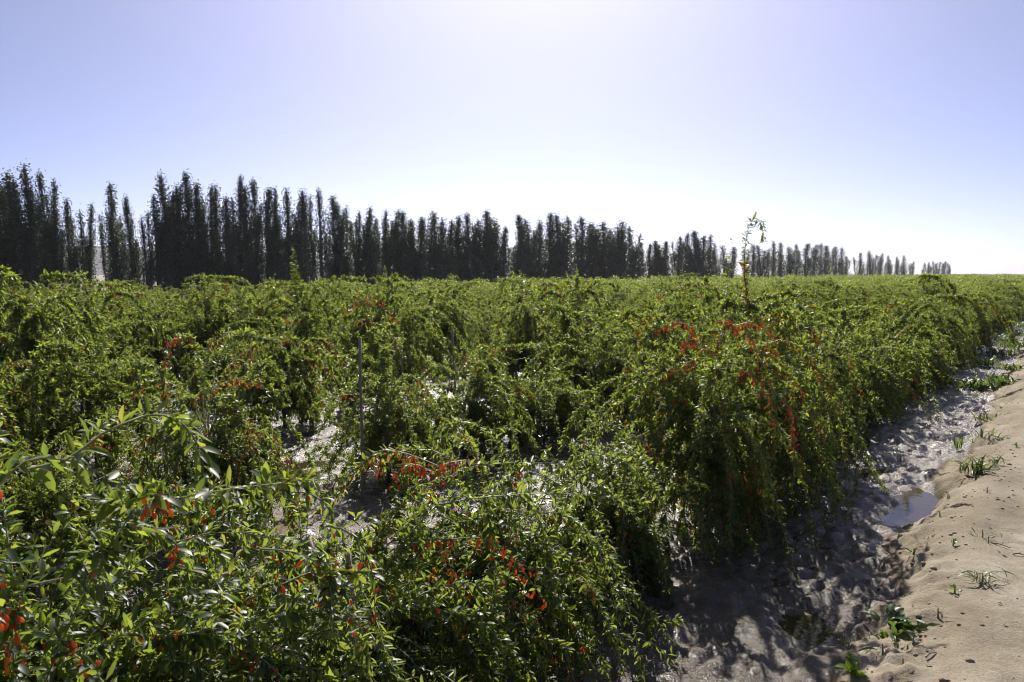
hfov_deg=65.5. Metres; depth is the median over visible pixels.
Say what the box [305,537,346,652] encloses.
wooden stake
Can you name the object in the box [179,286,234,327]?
berry bush
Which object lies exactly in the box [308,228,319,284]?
poplar tree
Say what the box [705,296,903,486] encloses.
berry bush
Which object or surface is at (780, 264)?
poplar tree
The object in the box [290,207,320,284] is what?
poplar tree
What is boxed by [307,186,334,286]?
poplar tree
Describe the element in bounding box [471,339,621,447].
berry bush
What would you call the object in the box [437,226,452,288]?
poplar tree
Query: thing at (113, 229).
poplar tree
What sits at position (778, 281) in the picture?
berry bush
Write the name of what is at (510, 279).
berry bush
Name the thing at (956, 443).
weed
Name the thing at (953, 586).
weed
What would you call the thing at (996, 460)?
weed
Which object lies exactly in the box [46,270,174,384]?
berry bush
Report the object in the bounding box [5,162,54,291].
poplar tree
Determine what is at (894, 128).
sky
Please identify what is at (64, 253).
poplar tree
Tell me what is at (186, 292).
berry bush
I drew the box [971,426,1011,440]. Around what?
weed
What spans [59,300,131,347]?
berry bush
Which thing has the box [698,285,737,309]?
berry bush
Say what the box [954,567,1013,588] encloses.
weed
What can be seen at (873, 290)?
berry bush
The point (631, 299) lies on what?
berry bush
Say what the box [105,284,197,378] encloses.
berry bush
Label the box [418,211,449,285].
poplar tree
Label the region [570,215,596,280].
poplar tree
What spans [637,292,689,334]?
berry bush
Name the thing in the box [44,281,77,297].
berry bush
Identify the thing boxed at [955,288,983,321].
berry bush
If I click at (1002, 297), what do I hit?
berry bush
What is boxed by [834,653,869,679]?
weed
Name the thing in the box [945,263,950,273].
poplar tree
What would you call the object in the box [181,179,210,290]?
poplar tree
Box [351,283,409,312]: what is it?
berry bush
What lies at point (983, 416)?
weed
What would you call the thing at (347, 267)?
poplar tree
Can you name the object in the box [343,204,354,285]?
poplar tree
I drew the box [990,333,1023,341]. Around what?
weed
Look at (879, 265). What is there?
poplar tree
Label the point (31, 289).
berry bush
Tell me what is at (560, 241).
poplar tree
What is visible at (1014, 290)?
berry bush
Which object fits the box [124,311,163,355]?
berry bush
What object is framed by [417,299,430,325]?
berry bush
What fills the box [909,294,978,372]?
berry bush
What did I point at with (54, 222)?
poplar tree
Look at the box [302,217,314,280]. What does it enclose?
poplar tree
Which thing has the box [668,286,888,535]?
berry bush
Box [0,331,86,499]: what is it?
berry bush
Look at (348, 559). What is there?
wooden stake
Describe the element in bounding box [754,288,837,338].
berry bush
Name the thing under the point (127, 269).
poplar tree
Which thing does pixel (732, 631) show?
muddy ditch ground
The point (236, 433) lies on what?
berry bush
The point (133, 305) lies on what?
berry bush
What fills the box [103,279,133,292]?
berry bush
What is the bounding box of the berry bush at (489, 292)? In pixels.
[468,287,505,312]
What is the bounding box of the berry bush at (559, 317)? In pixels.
[501,269,614,371]
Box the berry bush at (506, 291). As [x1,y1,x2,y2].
[494,289,520,312]
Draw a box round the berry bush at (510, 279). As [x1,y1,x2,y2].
[493,277,536,304]
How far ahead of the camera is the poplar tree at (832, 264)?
191.42 m
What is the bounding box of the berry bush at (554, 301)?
[512,291,572,342]
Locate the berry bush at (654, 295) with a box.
[643,288,669,302]
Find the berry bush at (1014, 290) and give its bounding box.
[982,278,1023,318]
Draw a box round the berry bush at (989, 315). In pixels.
[973,296,998,331]
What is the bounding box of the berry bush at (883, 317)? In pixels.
[824,312,936,407]
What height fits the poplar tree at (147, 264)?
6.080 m
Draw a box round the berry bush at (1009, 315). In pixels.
[984,285,1023,328]
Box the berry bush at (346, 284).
[334,279,358,294]
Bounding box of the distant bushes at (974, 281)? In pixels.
[205,272,1023,300]
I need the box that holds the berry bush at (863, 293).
[848,283,892,318]
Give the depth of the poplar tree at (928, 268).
339.34 m
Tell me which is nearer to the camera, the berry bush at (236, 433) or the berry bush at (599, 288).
the berry bush at (236, 433)
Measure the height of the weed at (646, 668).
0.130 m
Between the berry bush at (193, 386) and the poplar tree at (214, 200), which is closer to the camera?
the berry bush at (193, 386)
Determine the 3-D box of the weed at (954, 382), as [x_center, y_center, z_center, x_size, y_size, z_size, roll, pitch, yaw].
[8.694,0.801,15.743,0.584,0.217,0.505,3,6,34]
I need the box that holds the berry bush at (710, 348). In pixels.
[687,323,733,389]
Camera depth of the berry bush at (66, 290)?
31.09 m
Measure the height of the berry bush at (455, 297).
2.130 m
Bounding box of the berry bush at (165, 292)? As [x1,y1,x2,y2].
[151,286,180,304]
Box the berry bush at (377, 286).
[362,281,388,302]
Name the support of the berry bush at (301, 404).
on the field ground at (694, 578)
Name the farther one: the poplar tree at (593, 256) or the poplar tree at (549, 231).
the poplar tree at (593, 256)
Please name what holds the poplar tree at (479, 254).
on the field ground at (694, 578)
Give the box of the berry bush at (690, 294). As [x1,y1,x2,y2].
[674,292,715,341]
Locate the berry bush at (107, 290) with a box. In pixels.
[84,285,133,312]
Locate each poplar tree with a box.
[0,167,35,292]
[0,177,18,295]
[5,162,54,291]
[11,187,34,287]
[22,168,59,289]
[23,191,40,281]
[42,178,68,292]
[58,197,86,289]
[59,228,69,280]
[67,215,80,284]
[77,201,99,289]
[95,199,125,288]
[99,182,130,288]
[116,213,128,287]
[121,193,143,285]
[122,218,135,282]
[133,244,145,285]
[137,214,154,292]
[143,192,176,290]
[147,169,190,295]
[148,246,155,288]
[160,182,189,296]
[175,169,203,295]
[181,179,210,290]
[200,183,220,288]
[205,180,240,286]
[211,193,239,286]
[232,173,252,289]
[235,183,265,285]
[238,178,265,293]
[254,185,284,292]
[269,185,285,291]
[270,187,303,289]
[285,188,313,285]
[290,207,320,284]
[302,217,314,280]
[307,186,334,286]
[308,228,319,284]
[323,232,330,291]
[324,194,350,285]
[328,200,356,285]
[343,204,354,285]
[347,210,367,292]
[347,221,354,287]
[353,221,364,283]
[356,205,382,285]
[360,216,385,285]
[376,230,388,276]
[377,207,394,282]
[378,208,406,288]
[391,209,416,292]
[393,221,418,281]
[406,217,436,292]
[406,218,428,289]
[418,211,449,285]
[426,212,449,287]
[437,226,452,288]
[444,218,459,282]
[446,212,478,283]
[452,211,481,289]
[467,219,491,291]
[474,209,506,284]
[479,221,510,284]
[493,225,514,280]
[506,249,513,282]
[509,213,531,279]
[514,218,540,283]
[529,219,554,284]
[541,210,557,279]
[541,241,547,278]
[545,213,573,283]
[557,215,577,279]
[568,240,576,276]
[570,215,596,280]
[585,221,602,279]
[587,222,609,278]
[592,219,622,280]
[604,229,621,279]
[608,219,636,278]
[623,225,647,283]
[633,242,648,279]
[641,243,660,279]
[645,239,668,281]
[660,241,675,278]
[670,235,686,276]
[676,232,696,276]
[684,229,709,277]
[692,234,717,277]
[701,234,718,276]
[711,241,723,277]
[718,245,734,278]
[721,246,739,277]
[741,243,760,277]
[741,249,751,273]
[750,244,773,276]
[762,251,771,276]
[767,239,779,275]
[775,242,787,275]
[778,251,787,276]
[783,246,797,274]
[790,244,803,277]
[798,242,814,275]
[808,244,822,276]
[817,242,829,274]
[817,246,836,274]
[830,246,844,275]
[838,246,851,275]
[844,256,850,275]
[852,252,864,274]
[863,250,877,274]
[871,254,882,274]
[877,253,884,275]
[885,255,893,274]
[893,256,899,274]
[899,255,911,274]
[910,262,916,273]
[920,263,925,273]
[925,261,931,273]
[930,261,937,273]
[935,262,944,274]
[940,261,947,274]
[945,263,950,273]
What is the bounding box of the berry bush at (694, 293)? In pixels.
[691,283,723,304]
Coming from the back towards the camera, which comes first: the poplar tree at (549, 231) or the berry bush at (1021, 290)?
the poplar tree at (549, 231)
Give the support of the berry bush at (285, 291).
on the field ground at (694, 578)
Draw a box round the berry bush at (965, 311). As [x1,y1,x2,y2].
[913,294,983,354]
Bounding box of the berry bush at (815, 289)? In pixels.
[798,283,835,309]
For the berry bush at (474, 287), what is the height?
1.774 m
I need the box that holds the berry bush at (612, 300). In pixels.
[592,292,629,314]
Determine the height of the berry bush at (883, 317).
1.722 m
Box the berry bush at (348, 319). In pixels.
[330,298,374,352]
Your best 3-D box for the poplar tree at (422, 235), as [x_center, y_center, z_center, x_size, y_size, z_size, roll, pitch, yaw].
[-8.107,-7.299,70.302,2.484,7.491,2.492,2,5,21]
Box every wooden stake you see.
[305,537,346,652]
[346,553,358,609]
[359,338,363,499]
[401,345,404,404]
[452,328,455,388]
[511,371,526,442]
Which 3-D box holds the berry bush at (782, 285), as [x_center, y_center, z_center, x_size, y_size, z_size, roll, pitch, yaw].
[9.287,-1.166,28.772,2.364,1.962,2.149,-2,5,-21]
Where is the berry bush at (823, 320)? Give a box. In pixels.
[786,307,838,342]
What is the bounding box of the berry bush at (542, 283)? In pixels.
[521,277,552,290]
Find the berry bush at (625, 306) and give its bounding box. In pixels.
[599,302,648,351]
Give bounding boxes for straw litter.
[825,392,1023,679]
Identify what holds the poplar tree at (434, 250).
on the field ground at (694, 578)
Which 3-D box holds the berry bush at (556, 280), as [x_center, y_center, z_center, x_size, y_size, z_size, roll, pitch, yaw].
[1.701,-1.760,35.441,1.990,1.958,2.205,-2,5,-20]
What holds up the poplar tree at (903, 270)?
on the field ground at (694, 578)
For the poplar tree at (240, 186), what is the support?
on the field ground at (694, 578)
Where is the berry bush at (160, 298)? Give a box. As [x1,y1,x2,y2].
[144,288,175,319]
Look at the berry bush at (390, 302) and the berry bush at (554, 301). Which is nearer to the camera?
the berry bush at (390, 302)
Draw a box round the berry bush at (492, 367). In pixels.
[461,335,515,386]
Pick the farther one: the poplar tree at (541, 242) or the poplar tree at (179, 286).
the poplar tree at (541, 242)
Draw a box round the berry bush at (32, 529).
[0,362,101,604]
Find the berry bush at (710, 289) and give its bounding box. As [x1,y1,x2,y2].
[686,279,791,357]
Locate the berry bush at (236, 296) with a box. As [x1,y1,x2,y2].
[218,283,266,312]
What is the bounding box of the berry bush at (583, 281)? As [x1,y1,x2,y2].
[565,280,596,301]
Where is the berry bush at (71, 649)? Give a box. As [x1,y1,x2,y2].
[0,395,345,681]
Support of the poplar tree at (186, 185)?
on the field ground at (694, 578)
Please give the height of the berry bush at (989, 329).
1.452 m
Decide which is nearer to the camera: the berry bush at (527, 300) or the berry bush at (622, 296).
the berry bush at (527, 300)
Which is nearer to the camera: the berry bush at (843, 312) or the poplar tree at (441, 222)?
the berry bush at (843, 312)
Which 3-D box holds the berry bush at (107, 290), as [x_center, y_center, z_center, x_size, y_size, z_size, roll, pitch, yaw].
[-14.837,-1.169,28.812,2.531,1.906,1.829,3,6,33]
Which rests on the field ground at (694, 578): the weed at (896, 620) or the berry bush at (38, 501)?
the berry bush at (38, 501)
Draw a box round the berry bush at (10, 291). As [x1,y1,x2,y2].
[3,281,36,314]
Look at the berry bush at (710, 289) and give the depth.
17.09 m
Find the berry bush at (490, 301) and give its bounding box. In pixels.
[465,292,534,352]
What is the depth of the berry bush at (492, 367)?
15.20 m
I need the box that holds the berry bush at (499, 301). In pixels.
[487,298,514,321]
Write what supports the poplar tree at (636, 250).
on the field ground at (694, 578)
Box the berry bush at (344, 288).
[339,286,377,319]
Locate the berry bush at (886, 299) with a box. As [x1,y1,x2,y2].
[873,293,896,320]
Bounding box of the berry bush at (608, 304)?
[565,281,626,327]
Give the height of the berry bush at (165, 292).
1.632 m
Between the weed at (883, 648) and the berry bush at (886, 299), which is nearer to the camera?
the weed at (883, 648)
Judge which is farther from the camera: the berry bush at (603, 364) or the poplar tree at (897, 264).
the poplar tree at (897, 264)
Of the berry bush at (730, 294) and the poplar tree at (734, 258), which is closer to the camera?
the berry bush at (730, 294)
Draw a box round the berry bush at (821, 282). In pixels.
[779,279,837,306]
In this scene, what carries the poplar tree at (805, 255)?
on the field ground at (694, 578)
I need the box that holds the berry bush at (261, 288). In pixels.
[255,282,291,294]
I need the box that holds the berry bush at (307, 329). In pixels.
[231,247,361,389]
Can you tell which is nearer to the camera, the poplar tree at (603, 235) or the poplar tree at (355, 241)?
the poplar tree at (355, 241)
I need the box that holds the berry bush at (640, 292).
[631,288,653,298]
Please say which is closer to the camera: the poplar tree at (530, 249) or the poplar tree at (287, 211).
the poplar tree at (287, 211)
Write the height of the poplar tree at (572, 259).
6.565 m
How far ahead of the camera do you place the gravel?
5.13 m
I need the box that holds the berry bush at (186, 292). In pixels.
[174,282,200,298]
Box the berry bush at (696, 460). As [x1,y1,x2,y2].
[556,211,848,584]
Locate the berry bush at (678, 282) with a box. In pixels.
[622,277,686,311]
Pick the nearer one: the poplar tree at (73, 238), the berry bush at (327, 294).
the berry bush at (327, 294)
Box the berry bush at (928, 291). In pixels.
[906,278,943,306]
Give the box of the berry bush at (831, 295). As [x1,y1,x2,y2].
[789,266,862,342]
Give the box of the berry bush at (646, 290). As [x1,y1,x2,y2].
[626,280,656,298]
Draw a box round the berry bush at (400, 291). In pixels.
[397,289,421,306]
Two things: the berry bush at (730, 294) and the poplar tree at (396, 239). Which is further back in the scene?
the poplar tree at (396, 239)
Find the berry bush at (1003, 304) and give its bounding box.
[984,290,1013,330]
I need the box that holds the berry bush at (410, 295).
[372,291,425,349]
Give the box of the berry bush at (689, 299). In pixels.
[656,288,712,340]
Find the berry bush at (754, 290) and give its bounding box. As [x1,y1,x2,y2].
[736,286,768,324]
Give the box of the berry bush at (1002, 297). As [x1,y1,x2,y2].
[982,287,1017,317]
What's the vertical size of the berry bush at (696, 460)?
2.869 m
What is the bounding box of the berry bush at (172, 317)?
[167,308,180,327]
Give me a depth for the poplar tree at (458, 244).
77.04 m
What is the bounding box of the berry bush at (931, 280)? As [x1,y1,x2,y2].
[917,279,950,303]
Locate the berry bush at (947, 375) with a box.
[842,291,993,385]
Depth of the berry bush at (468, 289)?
30.29 m
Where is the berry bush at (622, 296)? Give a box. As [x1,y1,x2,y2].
[600,279,633,303]
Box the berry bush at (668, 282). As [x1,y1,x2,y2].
[643,271,698,300]
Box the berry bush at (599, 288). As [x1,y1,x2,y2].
[586,278,611,302]
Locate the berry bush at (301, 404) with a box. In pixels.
[227,312,350,433]
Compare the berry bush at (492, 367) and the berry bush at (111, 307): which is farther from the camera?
the berry bush at (111, 307)
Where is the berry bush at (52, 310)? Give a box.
[3,282,101,342]
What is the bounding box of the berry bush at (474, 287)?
[451,285,483,302]
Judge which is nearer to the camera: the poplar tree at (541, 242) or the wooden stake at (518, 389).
the wooden stake at (518, 389)
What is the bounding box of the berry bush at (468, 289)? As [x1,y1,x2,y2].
[444,281,487,319]
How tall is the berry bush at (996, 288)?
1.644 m
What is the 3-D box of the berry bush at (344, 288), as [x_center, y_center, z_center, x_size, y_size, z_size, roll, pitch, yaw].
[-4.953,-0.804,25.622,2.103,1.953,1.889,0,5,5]
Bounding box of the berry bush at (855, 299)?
[816,284,872,333]
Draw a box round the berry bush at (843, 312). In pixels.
[722,307,879,449]
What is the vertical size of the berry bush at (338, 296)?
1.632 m
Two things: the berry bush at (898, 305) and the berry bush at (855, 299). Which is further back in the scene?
the berry bush at (855, 299)
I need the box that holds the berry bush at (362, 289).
[348,287,374,314]
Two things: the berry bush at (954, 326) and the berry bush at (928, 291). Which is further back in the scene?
the berry bush at (928, 291)
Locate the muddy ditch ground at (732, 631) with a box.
[618,314,1023,681]
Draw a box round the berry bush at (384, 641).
[20,454,650,681]
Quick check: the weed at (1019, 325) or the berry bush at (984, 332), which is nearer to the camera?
the berry bush at (984, 332)
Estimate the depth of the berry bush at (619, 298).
34.07 m
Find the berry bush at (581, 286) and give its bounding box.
[537,284,593,326]
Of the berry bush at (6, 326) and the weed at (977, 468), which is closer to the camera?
the weed at (977, 468)
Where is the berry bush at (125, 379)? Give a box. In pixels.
[83,345,178,413]
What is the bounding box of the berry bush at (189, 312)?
[160,296,223,340]
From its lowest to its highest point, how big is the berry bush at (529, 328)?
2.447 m
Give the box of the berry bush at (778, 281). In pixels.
[768,279,799,290]
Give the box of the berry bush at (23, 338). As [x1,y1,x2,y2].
[0,265,118,420]
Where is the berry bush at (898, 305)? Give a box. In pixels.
[844,296,958,398]
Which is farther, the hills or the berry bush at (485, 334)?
the hills
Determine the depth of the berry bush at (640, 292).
36.17 m
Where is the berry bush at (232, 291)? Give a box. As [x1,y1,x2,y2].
[211,286,254,306]
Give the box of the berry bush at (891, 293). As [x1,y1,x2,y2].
[875,287,919,318]
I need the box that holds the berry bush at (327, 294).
[279,285,354,345]
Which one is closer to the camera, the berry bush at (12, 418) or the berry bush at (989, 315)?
the berry bush at (12, 418)
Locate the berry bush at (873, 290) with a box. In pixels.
[854,282,884,295]
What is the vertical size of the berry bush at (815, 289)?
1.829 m
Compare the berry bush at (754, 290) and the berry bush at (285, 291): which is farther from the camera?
the berry bush at (285, 291)
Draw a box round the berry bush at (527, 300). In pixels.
[506,287,550,329]
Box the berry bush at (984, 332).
[917,272,1017,354]
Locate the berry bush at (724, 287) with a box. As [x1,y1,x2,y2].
[695,281,747,301]
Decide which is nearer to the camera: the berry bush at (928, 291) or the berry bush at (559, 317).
the berry bush at (559, 317)
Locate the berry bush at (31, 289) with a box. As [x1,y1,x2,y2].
[7,285,51,302]
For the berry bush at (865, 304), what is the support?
on the field ground at (694, 578)
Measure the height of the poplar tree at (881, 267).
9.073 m
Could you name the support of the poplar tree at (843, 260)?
on the field ground at (694, 578)
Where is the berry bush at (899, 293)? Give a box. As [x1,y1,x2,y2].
[875,283,915,309]
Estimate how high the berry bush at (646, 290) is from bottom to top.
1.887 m
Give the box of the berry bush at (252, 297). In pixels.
[184,274,322,367]
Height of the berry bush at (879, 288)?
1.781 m
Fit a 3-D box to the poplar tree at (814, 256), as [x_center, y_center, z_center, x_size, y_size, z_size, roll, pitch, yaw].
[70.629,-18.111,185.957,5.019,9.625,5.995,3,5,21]
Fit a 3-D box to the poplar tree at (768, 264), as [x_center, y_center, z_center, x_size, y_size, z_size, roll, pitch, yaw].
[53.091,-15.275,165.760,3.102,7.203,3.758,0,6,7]
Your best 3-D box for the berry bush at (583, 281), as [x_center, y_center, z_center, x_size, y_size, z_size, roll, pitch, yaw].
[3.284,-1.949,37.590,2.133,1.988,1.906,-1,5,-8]
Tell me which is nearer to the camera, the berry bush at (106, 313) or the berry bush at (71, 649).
the berry bush at (71, 649)
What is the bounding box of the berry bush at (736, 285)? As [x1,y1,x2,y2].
[728,275,753,300]
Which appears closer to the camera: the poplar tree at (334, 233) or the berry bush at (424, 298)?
the berry bush at (424, 298)
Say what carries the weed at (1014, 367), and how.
on the muddy ditch ground at (732, 631)
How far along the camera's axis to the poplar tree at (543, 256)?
94.43 m
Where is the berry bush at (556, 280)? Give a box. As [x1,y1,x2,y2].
[547,279,565,296]
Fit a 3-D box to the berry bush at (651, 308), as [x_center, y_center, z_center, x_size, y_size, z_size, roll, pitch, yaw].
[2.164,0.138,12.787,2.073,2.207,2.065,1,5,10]
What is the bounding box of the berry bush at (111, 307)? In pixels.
[60,291,137,325]
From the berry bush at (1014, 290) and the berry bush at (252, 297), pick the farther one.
the berry bush at (1014, 290)
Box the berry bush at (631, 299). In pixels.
[624,297,645,332]
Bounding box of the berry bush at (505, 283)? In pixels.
[481,278,513,302]
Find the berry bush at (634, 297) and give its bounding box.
[615,292,641,308]
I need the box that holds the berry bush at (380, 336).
[319,291,468,418]
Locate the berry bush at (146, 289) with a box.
[135,278,155,303]
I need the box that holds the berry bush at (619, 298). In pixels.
[612,297,633,310]
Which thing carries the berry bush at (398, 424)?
on the field ground at (694, 578)
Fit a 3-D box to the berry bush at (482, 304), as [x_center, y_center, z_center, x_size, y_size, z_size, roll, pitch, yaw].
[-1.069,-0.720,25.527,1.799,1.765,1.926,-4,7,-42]
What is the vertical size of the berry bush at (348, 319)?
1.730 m
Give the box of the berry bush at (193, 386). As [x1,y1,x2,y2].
[178,320,261,404]
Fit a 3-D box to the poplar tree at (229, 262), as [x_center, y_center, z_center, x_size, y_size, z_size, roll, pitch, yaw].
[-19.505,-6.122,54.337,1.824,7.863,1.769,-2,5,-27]
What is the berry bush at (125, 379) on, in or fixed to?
on the field ground at (694, 578)
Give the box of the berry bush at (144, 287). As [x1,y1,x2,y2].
[113,283,163,314]
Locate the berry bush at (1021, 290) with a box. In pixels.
[1018,285,1023,311]
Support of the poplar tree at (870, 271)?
on the field ground at (694, 578)
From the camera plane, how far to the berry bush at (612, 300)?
26.14 m
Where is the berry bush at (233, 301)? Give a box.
[212,300,247,327]
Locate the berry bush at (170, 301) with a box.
[158,292,184,309]
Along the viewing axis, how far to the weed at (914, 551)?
5.96 m
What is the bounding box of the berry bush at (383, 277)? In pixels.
[364,266,400,294]
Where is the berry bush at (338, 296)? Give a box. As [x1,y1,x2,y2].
[318,289,346,305]
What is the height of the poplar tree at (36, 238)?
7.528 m
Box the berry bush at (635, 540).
[544,412,712,623]
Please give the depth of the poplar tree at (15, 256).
44.47 m
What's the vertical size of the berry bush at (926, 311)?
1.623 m
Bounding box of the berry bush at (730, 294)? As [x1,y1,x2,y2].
[707,291,740,328]
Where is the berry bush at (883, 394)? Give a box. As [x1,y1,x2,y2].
[821,317,940,424]
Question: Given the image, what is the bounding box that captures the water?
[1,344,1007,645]
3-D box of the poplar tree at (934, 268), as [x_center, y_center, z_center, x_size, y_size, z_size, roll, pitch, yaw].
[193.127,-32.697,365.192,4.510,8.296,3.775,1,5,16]
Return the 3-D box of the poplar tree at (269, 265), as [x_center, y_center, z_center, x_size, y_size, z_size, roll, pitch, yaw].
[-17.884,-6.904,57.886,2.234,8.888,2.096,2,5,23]
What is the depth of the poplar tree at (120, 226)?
52.60 m
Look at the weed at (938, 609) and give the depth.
4.68 m
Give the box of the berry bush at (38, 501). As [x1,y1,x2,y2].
[0,435,159,598]
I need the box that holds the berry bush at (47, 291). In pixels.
[22,280,68,300]
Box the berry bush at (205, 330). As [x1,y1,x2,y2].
[165,272,264,376]
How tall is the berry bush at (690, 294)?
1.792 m
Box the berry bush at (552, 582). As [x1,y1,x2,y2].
[312,391,686,681]
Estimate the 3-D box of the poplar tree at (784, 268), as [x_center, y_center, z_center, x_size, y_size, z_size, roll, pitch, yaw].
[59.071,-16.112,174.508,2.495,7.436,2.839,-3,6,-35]
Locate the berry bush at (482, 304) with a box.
[462,292,510,333]
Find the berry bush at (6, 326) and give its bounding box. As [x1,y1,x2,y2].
[0,312,59,393]
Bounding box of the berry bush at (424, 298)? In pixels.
[404,286,434,306]
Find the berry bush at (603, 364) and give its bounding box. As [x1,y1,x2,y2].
[517,295,686,432]
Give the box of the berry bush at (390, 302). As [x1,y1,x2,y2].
[315,273,437,377]
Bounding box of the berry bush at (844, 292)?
[829,280,858,296]
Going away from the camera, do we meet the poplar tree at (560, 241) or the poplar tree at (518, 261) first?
the poplar tree at (518, 261)
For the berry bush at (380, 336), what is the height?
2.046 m
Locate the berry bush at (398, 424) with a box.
[305,296,467,500]
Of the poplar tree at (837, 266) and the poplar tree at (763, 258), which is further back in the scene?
the poplar tree at (837, 266)
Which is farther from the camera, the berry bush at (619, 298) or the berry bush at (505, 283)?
the berry bush at (505, 283)
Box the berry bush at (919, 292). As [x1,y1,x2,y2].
[885,283,931,312]
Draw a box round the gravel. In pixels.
[802,359,1022,681]
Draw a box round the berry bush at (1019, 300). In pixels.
[1003,286,1022,320]
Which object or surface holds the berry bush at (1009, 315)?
on the field ground at (694, 578)
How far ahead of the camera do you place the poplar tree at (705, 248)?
125.22 m
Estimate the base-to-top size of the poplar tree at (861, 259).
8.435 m
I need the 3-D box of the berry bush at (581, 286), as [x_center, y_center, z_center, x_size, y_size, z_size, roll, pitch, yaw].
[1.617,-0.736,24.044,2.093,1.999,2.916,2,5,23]
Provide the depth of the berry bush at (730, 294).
24.05 m
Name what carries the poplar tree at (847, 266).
on the field ground at (694, 578)
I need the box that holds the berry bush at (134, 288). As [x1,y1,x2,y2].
[112,281,154,299]
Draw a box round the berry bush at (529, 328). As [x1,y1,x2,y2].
[489,270,585,381]
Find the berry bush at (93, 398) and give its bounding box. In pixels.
[0,317,184,477]
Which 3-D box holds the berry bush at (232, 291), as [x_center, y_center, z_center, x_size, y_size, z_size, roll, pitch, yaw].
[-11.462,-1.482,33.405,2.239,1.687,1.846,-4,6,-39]
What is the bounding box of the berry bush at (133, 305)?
[115,301,140,314]
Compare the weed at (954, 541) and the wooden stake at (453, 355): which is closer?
the weed at (954, 541)
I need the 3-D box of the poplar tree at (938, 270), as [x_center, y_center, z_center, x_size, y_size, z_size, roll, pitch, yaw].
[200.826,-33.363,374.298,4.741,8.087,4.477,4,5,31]
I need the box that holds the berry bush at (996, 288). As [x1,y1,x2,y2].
[977,287,1012,310]
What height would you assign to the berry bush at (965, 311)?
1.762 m
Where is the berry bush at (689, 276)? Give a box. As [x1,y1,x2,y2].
[673,275,708,298]
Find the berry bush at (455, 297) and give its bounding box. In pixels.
[427,280,481,336]
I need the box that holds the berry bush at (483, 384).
[406,340,542,469]
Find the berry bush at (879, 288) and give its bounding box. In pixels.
[871,281,887,295]
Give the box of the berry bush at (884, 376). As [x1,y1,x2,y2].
[756,303,897,426]
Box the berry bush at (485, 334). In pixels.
[442,307,502,359]
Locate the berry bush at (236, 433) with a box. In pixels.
[36,325,355,566]
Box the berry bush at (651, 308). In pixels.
[587,281,701,418]
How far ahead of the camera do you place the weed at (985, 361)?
18.79 m
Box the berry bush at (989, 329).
[982,305,1006,331]
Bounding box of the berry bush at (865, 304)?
[852,295,882,322]
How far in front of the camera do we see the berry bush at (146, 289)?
33.21 m
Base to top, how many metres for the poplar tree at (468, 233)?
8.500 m
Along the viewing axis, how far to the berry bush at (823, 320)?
22.57 m
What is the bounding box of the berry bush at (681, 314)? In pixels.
[616,272,736,405]
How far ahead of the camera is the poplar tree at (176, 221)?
51.87 m
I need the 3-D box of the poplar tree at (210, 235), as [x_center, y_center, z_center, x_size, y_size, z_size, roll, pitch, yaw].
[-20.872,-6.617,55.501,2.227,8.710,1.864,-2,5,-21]
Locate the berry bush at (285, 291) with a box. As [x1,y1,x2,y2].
[281,278,316,302]
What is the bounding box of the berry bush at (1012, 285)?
[988,284,1023,309]
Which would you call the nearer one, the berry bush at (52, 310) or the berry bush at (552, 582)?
the berry bush at (552, 582)
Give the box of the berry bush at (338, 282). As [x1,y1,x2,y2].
[317,274,359,297]
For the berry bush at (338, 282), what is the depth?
37.99 m
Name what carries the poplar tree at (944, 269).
on the field ground at (694, 578)
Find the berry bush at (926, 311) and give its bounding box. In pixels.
[891,307,956,373]
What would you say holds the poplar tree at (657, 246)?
on the field ground at (694, 578)
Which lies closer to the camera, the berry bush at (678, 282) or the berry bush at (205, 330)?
the berry bush at (205, 330)
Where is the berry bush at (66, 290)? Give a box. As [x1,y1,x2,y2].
[47,288,82,301]
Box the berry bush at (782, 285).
[749,282,807,310]
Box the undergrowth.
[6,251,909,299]
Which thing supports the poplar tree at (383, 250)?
on the field ground at (694, 578)
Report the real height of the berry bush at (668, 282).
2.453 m
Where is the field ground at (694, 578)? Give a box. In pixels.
[0,274,1021,681]
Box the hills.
[63,246,353,274]
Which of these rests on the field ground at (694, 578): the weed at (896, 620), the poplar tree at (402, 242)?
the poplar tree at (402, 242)
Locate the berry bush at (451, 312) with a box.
[407,286,482,369]
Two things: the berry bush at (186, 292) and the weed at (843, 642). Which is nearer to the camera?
the weed at (843, 642)
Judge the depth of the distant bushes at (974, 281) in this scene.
63.65 m
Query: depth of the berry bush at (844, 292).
37.95 m
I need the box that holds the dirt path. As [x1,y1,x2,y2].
[936,400,1023,681]
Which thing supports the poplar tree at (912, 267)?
on the field ground at (694, 578)
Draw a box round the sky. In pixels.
[0,0,1023,273]
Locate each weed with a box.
[615,652,650,672]
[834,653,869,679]
[835,631,849,644]
[844,636,853,649]
[846,631,909,655]
[859,601,939,640]
[874,629,887,637]
[898,546,921,554]
[900,633,922,644]
[935,607,946,617]
[942,377,967,385]
[943,538,958,545]
[944,584,960,592]
[945,431,962,450]
[946,453,997,475]
[954,375,998,390]
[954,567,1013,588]
[961,355,1004,366]
[964,409,1008,422]
[966,526,1001,538]
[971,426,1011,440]
[979,372,1020,386]
[980,346,1023,356]
[987,454,1009,464]
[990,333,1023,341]
[992,337,1023,348]
[994,361,1023,370]
[997,328,1023,336]
[1011,320,1023,326]
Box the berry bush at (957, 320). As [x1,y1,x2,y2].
[938,304,973,358]

